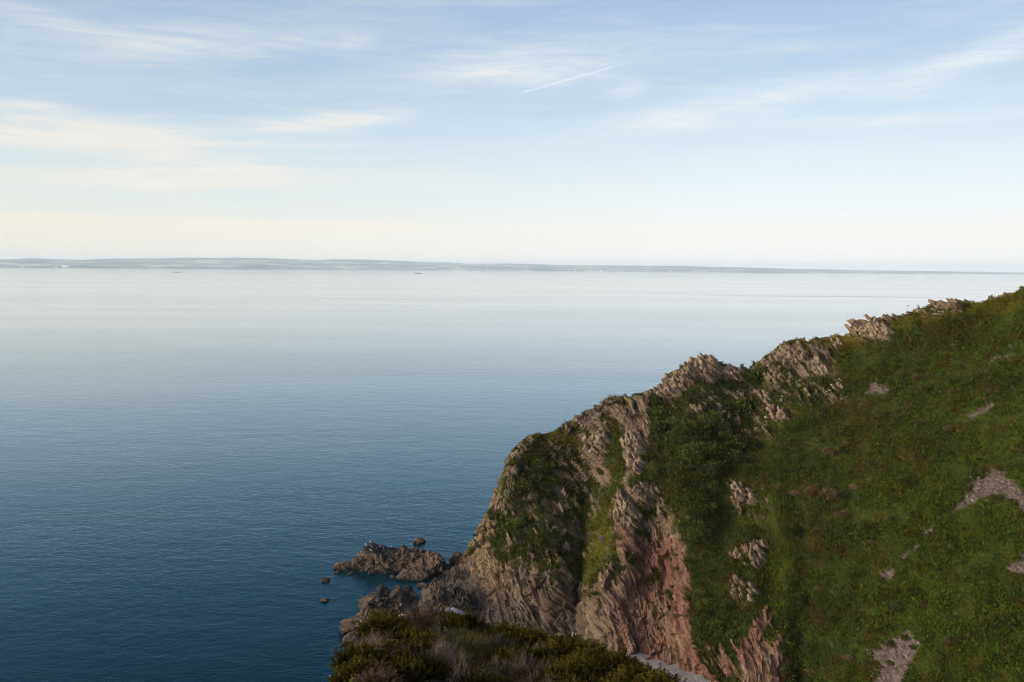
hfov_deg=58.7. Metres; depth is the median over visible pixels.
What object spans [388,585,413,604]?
sea rock
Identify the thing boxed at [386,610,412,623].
brown heather
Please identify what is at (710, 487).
gorse bush
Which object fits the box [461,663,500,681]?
dead heather
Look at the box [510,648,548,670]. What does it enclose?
dead heather
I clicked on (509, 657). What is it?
gorse bush
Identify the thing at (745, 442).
gorse bush
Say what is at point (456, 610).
pale rock
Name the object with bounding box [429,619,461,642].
dead heather
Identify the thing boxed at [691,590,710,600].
shrub
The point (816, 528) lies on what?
shrub
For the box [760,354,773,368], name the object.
rock outcrop
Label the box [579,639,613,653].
gorse bush
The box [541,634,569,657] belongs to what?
gorse bush
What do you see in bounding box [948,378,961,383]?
gorse bush
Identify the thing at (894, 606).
shrub
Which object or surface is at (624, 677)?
gorse bush
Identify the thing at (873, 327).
rock outcrop
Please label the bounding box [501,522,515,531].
gorse bush
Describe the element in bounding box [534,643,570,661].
gorse bush
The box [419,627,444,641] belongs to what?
gorse bush
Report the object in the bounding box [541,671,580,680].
green heather
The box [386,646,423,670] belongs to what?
green heather
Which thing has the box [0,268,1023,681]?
sea
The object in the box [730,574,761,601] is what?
rock outcrop
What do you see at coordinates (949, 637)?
shrub
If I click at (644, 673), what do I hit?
gorse bush
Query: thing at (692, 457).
gorse bush
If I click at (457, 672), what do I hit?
dead heather
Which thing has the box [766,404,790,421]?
rock outcrop
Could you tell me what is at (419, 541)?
sea rock
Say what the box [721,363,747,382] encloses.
rock outcrop
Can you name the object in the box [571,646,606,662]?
gorse bush
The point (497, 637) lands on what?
green heather
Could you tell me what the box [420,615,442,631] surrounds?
brown heather
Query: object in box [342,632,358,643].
sea rock
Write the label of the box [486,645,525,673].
dead heather
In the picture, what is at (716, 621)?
gorse bush
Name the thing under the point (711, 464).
gorse bush
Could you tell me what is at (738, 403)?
gorse bush
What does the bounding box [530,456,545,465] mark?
gorse bush
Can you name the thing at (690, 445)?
shrub
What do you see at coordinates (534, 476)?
gorse bush
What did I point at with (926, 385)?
gorse bush
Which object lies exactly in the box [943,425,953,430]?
shrub
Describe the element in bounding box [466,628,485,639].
green heather
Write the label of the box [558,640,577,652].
gorse bush
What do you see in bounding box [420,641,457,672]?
dead heather
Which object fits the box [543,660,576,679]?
gorse bush
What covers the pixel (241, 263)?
hills
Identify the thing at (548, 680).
dead heather
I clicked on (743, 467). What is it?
gorse bush
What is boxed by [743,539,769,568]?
rock outcrop
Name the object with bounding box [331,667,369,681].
green heather
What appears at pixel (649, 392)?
rock outcrop
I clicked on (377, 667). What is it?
brown heather
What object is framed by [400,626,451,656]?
gorse bush
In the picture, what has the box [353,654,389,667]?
green heather
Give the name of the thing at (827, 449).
shrub
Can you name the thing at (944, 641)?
shrub
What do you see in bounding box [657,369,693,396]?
rock outcrop
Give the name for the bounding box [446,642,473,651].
gorse bush
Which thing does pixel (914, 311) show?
rock outcrop
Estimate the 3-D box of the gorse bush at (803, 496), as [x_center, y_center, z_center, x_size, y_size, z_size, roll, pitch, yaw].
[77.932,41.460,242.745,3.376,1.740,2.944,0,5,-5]
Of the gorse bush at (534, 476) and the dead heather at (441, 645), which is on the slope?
the dead heather at (441, 645)
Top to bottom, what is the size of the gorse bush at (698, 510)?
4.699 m
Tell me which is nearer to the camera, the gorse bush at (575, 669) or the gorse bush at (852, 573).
the gorse bush at (575, 669)
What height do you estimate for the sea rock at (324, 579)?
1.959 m
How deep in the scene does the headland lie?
244.10 m
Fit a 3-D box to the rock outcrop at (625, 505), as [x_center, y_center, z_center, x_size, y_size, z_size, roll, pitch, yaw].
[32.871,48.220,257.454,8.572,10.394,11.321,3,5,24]
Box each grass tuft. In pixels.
[446,630,471,644]
[447,626,474,639]
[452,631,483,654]
[466,633,494,645]
[469,640,492,650]
[479,635,508,650]
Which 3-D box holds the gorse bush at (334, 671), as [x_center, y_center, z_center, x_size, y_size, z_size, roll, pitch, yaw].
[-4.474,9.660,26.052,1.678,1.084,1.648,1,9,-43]
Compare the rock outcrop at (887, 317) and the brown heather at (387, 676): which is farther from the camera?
the rock outcrop at (887, 317)
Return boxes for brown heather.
[351,666,404,681]
[357,631,390,643]
[361,659,398,678]
[382,635,411,649]
[383,641,419,655]
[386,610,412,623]
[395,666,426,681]
[401,610,435,626]
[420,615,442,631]
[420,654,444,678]
[425,608,455,620]
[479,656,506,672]
[508,664,543,680]
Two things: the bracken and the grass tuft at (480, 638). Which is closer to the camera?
the grass tuft at (480, 638)
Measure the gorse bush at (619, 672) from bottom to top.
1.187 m
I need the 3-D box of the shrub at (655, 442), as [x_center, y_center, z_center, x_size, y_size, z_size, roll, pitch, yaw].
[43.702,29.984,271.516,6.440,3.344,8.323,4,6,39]
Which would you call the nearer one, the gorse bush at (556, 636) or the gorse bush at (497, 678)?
the gorse bush at (497, 678)
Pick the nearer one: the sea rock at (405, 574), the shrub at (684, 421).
the shrub at (684, 421)
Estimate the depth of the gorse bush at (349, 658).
27.28 m
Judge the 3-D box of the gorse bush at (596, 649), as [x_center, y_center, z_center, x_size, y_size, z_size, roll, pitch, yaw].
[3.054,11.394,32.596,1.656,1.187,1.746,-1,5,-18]
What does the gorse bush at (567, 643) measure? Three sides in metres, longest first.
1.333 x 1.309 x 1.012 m
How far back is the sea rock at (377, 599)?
261.44 m
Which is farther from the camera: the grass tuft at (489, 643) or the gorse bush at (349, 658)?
the grass tuft at (489, 643)
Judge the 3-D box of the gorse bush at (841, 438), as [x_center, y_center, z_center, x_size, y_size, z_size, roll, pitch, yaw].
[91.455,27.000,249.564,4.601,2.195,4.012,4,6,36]
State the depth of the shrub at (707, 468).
256.18 m
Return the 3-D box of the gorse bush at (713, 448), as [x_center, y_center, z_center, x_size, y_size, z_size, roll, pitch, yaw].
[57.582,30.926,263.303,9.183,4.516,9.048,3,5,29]
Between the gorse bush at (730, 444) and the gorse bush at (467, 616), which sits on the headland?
the gorse bush at (730, 444)
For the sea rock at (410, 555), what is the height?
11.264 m
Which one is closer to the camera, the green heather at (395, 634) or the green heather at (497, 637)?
the green heather at (395, 634)
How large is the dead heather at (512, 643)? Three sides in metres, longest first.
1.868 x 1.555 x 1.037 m
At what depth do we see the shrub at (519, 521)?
275.27 m
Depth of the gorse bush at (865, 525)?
224.12 m
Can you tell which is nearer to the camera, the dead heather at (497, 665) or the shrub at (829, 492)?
the dead heather at (497, 665)
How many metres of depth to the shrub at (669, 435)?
268.03 m
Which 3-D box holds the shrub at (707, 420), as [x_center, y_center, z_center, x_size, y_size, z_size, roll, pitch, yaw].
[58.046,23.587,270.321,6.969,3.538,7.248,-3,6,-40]
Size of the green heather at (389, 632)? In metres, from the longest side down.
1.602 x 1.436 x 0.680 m
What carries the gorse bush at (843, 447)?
on the headland
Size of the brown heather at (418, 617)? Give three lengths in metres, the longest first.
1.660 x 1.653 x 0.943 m
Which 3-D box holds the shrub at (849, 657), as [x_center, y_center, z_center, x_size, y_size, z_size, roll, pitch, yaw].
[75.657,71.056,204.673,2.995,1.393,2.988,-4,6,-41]
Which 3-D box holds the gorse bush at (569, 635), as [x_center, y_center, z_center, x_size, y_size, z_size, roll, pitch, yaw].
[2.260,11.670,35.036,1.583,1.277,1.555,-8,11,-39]
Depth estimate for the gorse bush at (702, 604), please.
225.69 m
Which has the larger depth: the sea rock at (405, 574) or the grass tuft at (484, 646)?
the sea rock at (405, 574)
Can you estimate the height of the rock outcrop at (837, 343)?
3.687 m
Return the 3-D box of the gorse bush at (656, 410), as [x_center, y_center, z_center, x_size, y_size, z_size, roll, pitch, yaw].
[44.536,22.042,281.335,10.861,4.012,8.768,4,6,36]
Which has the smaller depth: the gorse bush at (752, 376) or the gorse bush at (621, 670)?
the gorse bush at (621, 670)
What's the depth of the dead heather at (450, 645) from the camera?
31.47 m
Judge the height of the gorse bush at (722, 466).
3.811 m
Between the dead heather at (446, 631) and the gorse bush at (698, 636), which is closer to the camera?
the dead heather at (446, 631)
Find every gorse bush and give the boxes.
[327,661,368,681]
[328,639,380,669]
[328,652,375,681]
[333,640,391,668]
[339,659,375,681]
[353,617,388,637]
[355,616,390,638]
[360,610,405,636]
[362,607,402,622]
[375,638,391,648]
[376,622,393,633]
[382,639,405,649]
[384,613,408,627]
[384,653,422,681]
[391,627,413,640]
[393,655,433,681]
[395,631,417,644]
[396,622,425,637]
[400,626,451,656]
[405,636,446,658]
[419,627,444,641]
[432,609,469,633]
[432,616,460,636]
[443,608,459,621]
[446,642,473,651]
[458,608,480,629]
[468,614,488,631]
[468,659,494,671]
[480,669,511,681]
[481,619,521,642]
[482,647,509,663]
[489,646,519,669]
[501,521,514,529]
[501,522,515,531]
[503,623,539,648]
[505,644,538,661]
[512,498,528,506]
[513,482,537,491]
[518,625,551,649]
[525,667,560,681]
[527,471,546,483]
[527,637,566,660]
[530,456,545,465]
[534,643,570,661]
[535,652,565,666]
[540,632,575,646]
[540,633,566,646]
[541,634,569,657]
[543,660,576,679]
[545,660,586,676]
[546,659,581,676]
[558,629,586,643]
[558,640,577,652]
[560,638,596,658]
[560,640,574,652]
[562,646,601,670]
[564,653,600,673]
[565,652,604,672]
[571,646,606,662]
[576,669,595,681]
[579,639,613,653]
[580,643,612,661]
[597,651,629,676]
[598,665,640,681]
[600,669,629,681]
[601,644,641,672]
[601,669,637,681]
[601,672,626,681]
[608,657,636,669]
[609,655,644,671]
[612,664,637,677]
[612,669,639,681]
[618,660,653,672]
[628,660,658,675]
[629,675,651,681]
[638,406,670,419]
[639,664,670,680]
[639,668,686,681]
[640,663,678,681]
[647,461,664,474]
[649,433,669,447]
[675,501,707,521]
[676,515,704,528]
[679,449,704,465]
[683,420,711,435]
[686,524,712,537]
[689,630,709,645]
[694,460,722,471]
[695,597,717,611]
[697,409,724,422]
[697,500,717,513]
[699,480,721,494]
[700,441,726,453]
[703,616,725,628]
[709,458,726,472]
[711,450,722,459]
[718,429,733,439]
[719,447,744,461]
[720,600,733,608]
[724,440,741,448]
[726,396,752,412]
[731,434,759,449]
[738,463,756,473]
[741,369,763,384]
[772,453,785,460]
[776,420,799,431]
[779,523,802,534]
[798,494,808,499]
[826,614,839,622]
[835,490,853,499]
[836,444,847,452]
[837,436,851,443]
[842,568,864,579]
[845,592,856,600]
[856,520,880,533]
[893,474,919,488]
[901,634,910,641]
[911,368,923,372]
[918,382,932,389]
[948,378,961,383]
[986,611,1018,627]
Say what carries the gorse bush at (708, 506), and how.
on the headland
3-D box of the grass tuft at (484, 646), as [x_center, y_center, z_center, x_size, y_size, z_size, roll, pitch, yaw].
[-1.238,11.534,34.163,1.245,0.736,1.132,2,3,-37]
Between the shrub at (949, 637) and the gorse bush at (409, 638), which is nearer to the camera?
the gorse bush at (409, 638)
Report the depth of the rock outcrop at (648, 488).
258.72 m
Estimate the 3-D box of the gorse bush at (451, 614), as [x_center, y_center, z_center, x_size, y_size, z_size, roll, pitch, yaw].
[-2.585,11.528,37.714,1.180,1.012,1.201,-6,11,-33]
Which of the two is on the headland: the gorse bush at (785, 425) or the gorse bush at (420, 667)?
the gorse bush at (785, 425)
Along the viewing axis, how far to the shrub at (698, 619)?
224.86 m
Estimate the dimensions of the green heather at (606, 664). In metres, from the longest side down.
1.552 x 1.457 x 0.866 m
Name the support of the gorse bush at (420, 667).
on the slope
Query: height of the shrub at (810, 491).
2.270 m
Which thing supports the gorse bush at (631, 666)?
on the slope
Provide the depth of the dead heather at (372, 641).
29.36 m
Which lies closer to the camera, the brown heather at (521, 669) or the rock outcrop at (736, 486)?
the brown heather at (521, 669)
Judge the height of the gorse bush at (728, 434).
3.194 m
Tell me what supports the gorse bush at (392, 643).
on the slope
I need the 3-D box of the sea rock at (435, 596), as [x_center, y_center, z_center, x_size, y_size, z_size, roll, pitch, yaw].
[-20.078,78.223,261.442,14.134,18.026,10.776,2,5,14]
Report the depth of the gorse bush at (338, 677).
25.73 m
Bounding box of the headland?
[436,290,1023,681]
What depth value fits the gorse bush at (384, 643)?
30.11 m
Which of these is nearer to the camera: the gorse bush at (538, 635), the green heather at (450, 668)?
the green heather at (450, 668)
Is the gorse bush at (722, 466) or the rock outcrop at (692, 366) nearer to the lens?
the gorse bush at (722, 466)
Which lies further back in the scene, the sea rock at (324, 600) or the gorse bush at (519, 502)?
the gorse bush at (519, 502)
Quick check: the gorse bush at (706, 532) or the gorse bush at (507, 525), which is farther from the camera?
the gorse bush at (507, 525)
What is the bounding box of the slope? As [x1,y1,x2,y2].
[426,671,447,681]
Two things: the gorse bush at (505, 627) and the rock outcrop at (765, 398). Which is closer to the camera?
the gorse bush at (505, 627)
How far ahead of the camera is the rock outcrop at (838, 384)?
266.46 m
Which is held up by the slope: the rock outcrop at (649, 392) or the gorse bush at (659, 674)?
the gorse bush at (659, 674)
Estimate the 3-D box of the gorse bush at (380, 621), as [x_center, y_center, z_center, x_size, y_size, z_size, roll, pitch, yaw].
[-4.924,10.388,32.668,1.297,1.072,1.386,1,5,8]
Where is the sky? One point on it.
(785, 134)
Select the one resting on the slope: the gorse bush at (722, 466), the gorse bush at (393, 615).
the gorse bush at (393, 615)
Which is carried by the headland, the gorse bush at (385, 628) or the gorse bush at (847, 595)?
the gorse bush at (847, 595)
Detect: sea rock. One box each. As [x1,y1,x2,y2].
[320,577,329,581]
[320,598,328,601]
[333,561,351,570]
[339,609,372,634]
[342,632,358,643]
[349,556,364,569]
[355,542,398,573]
[358,584,419,615]
[384,544,409,563]
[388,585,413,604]
[394,562,407,571]
[396,568,429,580]
[399,546,425,567]
[408,551,448,575]
[413,538,425,543]
[416,582,428,587]
[419,582,454,615]
[449,551,461,565]
[449,586,481,613]
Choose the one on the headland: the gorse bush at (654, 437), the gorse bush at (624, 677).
the gorse bush at (654, 437)
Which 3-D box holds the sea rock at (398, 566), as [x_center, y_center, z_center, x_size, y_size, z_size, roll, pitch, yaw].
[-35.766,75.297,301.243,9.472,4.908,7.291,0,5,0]
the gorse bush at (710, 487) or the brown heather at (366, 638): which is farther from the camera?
the gorse bush at (710, 487)
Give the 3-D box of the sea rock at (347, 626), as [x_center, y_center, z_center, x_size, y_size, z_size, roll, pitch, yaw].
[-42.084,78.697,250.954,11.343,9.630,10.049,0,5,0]
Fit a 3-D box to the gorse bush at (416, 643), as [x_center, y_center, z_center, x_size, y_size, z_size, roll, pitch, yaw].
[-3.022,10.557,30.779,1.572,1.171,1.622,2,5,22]
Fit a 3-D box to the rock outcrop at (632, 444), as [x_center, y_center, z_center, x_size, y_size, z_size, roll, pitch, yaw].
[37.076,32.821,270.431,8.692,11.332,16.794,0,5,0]
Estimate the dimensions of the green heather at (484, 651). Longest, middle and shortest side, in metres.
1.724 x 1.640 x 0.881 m
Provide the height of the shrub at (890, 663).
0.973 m
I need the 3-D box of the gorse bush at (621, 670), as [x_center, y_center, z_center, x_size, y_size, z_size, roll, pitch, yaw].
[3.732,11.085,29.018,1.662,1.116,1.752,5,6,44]
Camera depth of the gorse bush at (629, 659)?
31.27 m
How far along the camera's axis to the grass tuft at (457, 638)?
33.79 m
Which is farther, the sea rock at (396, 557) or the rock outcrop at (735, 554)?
the sea rock at (396, 557)
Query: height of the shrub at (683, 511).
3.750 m
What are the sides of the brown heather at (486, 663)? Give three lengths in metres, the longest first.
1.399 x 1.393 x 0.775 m
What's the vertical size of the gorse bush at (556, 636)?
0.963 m
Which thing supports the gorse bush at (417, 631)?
on the slope
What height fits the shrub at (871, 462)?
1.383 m
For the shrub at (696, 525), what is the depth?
240.97 m
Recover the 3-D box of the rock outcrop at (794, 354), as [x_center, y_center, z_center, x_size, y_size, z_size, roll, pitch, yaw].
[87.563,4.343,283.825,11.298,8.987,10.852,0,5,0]
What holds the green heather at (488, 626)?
on the slope
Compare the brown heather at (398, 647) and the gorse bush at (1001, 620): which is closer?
the brown heather at (398, 647)
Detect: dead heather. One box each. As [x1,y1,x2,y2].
[353,629,386,652]
[416,636,458,657]
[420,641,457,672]
[426,638,458,652]
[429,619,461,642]
[441,651,477,681]
[444,646,479,669]
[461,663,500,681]
[463,625,481,637]
[480,630,516,650]
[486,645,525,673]
[492,632,525,651]
[505,653,540,680]
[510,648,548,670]
[520,666,543,680]
[526,669,558,681]
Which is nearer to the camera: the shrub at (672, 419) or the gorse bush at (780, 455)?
the gorse bush at (780, 455)
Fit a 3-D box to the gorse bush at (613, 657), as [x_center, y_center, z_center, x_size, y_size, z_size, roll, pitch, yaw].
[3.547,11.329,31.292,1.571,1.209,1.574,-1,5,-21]
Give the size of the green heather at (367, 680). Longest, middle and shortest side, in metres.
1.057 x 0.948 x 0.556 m
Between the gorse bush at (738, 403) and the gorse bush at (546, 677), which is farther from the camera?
the gorse bush at (738, 403)
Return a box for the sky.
[0,0,1023,271]
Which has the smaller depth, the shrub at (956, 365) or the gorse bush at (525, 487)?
the shrub at (956, 365)
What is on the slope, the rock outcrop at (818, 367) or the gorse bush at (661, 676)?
the gorse bush at (661, 676)
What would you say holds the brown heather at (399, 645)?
on the slope
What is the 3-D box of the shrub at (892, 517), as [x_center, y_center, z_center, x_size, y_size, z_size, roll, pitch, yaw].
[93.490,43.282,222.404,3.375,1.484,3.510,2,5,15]
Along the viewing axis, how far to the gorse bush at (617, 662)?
31.32 m
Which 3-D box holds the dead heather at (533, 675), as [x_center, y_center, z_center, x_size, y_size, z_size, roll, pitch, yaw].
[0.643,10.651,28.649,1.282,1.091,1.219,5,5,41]
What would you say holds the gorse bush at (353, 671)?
on the slope
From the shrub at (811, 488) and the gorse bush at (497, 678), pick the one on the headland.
the shrub at (811, 488)
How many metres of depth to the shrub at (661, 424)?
274.12 m
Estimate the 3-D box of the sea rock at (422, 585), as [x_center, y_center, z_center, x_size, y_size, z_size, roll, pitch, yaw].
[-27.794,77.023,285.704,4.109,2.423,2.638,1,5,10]
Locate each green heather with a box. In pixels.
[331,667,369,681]
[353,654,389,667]
[357,629,397,642]
[363,676,387,681]
[369,633,398,643]
[383,629,409,643]
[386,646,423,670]
[419,654,446,678]
[438,661,480,681]
[453,665,496,681]
[459,642,495,658]
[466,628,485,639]
[475,621,494,630]
[483,630,511,647]
[512,667,542,679]
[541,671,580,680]
[549,672,586,681]
[592,669,608,680]
[595,657,615,675]
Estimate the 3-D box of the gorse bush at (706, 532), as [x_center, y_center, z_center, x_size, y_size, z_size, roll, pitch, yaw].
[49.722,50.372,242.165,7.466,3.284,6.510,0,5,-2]
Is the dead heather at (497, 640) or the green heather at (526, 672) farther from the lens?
the dead heather at (497, 640)
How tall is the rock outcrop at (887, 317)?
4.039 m
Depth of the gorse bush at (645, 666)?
30.02 m
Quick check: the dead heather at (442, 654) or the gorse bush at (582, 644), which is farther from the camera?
the gorse bush at (582, 644)
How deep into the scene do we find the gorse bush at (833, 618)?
212.22 m
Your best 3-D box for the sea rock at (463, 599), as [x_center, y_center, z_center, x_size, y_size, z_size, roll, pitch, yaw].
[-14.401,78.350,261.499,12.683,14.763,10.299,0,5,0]
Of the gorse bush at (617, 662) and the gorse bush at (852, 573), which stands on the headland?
the gorse bush at (852, 573)
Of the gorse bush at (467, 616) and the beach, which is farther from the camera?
the beach
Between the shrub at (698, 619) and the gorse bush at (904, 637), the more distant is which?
the shrub at (698, 619)
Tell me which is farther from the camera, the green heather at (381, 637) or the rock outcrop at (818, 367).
the rock outcrop at (818, 367)
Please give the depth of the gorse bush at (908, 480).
225.15 m
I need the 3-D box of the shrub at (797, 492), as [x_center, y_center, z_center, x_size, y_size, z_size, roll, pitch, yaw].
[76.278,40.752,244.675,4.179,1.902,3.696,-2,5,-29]
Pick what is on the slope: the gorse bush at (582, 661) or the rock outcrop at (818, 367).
the gorse bush at (582, 661)
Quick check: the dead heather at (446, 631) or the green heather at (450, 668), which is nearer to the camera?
the green heather at (450, 668)
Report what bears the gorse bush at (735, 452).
on the headland
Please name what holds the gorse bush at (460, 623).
on the slope
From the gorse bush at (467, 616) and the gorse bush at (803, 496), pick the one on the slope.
the gorse bush at (467, 616)
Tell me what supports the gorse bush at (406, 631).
on the slope
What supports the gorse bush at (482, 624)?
on the slope
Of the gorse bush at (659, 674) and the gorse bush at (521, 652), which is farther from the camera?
the gorse bush at (521, 652)
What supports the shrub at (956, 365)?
on the headland
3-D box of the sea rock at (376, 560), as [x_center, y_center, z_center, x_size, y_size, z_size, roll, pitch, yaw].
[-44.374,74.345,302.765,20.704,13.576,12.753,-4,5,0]
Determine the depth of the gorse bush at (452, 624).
36.02 m
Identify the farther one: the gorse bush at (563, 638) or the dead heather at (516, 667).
the gorse bush at (563, 638)
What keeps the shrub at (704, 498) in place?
on the headland
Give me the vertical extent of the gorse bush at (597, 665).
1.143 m
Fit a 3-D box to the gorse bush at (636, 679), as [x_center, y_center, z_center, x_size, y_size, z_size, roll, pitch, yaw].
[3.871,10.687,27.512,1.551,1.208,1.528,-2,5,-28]
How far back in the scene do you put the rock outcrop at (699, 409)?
273.83 m
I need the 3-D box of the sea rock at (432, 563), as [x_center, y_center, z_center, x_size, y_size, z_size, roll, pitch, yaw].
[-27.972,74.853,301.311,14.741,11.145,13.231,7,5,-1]
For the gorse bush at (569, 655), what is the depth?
31.91 m
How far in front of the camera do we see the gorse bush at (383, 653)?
27.42 m
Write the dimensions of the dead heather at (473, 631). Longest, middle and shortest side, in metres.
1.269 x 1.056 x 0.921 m
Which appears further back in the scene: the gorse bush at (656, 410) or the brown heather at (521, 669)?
the gorse bush at (656, 410)
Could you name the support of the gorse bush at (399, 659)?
on the slope
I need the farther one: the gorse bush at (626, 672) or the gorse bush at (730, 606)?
the gorse bush at (730, 606)
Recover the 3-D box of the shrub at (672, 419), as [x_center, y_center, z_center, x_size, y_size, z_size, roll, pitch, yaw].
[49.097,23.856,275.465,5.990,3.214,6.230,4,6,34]
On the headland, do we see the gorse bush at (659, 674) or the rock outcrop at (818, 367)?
the rock outcrop at (818, 367)
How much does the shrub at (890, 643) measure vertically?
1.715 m
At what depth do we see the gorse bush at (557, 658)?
31.76 m
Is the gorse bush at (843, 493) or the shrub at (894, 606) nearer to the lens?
the shrub at (894, 606)
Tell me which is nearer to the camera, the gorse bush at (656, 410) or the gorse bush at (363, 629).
the gorse bush at (363, 629)
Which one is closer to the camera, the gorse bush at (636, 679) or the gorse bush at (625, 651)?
the gorse bush at (636, 679)
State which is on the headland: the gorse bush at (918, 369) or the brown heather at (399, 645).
the gorse bush at (918, 369)
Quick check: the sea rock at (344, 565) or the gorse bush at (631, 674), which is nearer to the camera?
the gorse bush at (631, 674)
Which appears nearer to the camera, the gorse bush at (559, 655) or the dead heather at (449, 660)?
the dead heather at (449, 660)
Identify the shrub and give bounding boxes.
[510,516,525,526]
[645,420,666,431]
[647,438,664,447]
[648,464,661,476]
[663,429,684,440]
[664,415,679,424]
[671,417,695,428]
[679,505,693,516]
[681,441,708,453]
[686,524,706,536]
[690,616,705,625]
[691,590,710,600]
[693,493,709,502]
[695,463,720,476]
[697,415,718,426]
[725,629,739,639]
[789,489,800,495]
[804,486,818,494]
[805,487,819,496]
[811,526,825,532]
[818,487,838,499]
[821,447,839,455]
[833,510,851,518]
[842,654,854,662]
[849,483,860,489]
[866,460,874,465]
[883,599,905,613]
[884,639,895,648]
[884,660,893,665]
[888,515,899,520]
[940,638,950,645]
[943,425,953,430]
[946,635,955,641]
[951,363,964,368]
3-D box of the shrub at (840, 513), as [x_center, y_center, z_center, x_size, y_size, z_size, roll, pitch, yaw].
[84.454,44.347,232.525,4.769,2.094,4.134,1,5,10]
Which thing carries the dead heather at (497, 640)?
on the slope
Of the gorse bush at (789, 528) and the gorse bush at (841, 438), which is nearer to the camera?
the gorse bush at (789, 528)
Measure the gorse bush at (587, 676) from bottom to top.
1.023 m
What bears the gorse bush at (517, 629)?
on the slope
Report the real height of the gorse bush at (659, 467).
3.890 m
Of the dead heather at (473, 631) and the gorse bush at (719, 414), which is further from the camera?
the gorse bush at (719, 414)
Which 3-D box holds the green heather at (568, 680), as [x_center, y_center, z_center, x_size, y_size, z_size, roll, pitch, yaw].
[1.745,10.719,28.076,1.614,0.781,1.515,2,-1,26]
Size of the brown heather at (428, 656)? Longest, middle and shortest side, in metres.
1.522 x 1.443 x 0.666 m
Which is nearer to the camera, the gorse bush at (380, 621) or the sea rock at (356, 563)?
the gorse bush at (380, 621)
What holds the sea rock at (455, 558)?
in the sea
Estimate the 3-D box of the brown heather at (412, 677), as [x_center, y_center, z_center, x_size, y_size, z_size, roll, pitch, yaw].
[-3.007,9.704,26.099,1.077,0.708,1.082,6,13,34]
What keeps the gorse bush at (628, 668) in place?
on the slope
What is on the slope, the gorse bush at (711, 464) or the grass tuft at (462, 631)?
the grass tuft at (462, 631)
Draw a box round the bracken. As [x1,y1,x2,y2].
[442,285,1023,681]
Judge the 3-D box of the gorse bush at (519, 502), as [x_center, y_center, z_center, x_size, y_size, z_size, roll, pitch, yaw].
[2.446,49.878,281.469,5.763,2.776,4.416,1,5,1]
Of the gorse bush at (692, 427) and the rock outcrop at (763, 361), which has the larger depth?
the rock outcrop at (763, 361)
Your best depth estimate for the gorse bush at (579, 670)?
30.10 m
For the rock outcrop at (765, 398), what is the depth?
275.98 m
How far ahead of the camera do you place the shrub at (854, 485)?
235.57 m
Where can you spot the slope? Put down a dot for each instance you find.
(434, 680)
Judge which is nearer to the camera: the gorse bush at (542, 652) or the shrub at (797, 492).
the gorse bush at (542, 652)
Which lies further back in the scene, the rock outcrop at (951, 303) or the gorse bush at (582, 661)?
the rock outcrop at (951, 303)
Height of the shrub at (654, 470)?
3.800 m
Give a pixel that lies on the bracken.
(911, 527)
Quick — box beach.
[553,632,710,681]
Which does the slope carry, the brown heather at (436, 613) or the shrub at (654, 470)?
the brown heather at (436, 613)
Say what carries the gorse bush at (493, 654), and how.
on the slope
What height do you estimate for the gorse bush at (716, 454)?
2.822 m
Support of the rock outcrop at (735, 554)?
on the headland
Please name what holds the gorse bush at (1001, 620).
on the headland
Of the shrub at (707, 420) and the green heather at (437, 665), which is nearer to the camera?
the green heather at (437, 665)
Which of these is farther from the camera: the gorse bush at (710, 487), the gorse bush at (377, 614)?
the gorse bush at (710, 487)
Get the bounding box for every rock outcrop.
[581,430,611,459]
[613,490,642,531]
[620,430,647,474]
[631,481,658,506]
[644,386,664,399]
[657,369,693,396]
[683,352,722,382]
[693,404,705,416]
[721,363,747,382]
[729,546,743,558]
[730,481,757,504]
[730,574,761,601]
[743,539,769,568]
[753,389,772,405]
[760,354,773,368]
[766,366,787,384]
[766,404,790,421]
[775,340,810,369]
[806,355,831,376]
[830,337,842,347]
[830,378,843,391]
[844,314,895,341]
[868,313,899,322]
[900,309,921,316]
[927,298,964,309]
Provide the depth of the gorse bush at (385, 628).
32.56 m
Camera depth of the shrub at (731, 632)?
217.87 m
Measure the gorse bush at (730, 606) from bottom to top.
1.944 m
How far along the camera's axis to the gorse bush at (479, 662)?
29.68 m
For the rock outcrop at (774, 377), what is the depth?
279.97 m
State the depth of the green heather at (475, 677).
27.10 m
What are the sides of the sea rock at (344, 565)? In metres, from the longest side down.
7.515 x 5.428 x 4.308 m
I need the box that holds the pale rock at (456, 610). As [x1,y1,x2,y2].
[445,607,464,614]
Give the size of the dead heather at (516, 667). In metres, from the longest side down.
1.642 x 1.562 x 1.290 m
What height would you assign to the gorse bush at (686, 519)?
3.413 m
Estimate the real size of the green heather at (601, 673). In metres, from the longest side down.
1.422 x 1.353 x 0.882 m
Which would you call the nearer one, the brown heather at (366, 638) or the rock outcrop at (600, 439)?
the brown heather at (366, 638)
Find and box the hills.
[0,258,1023,274]

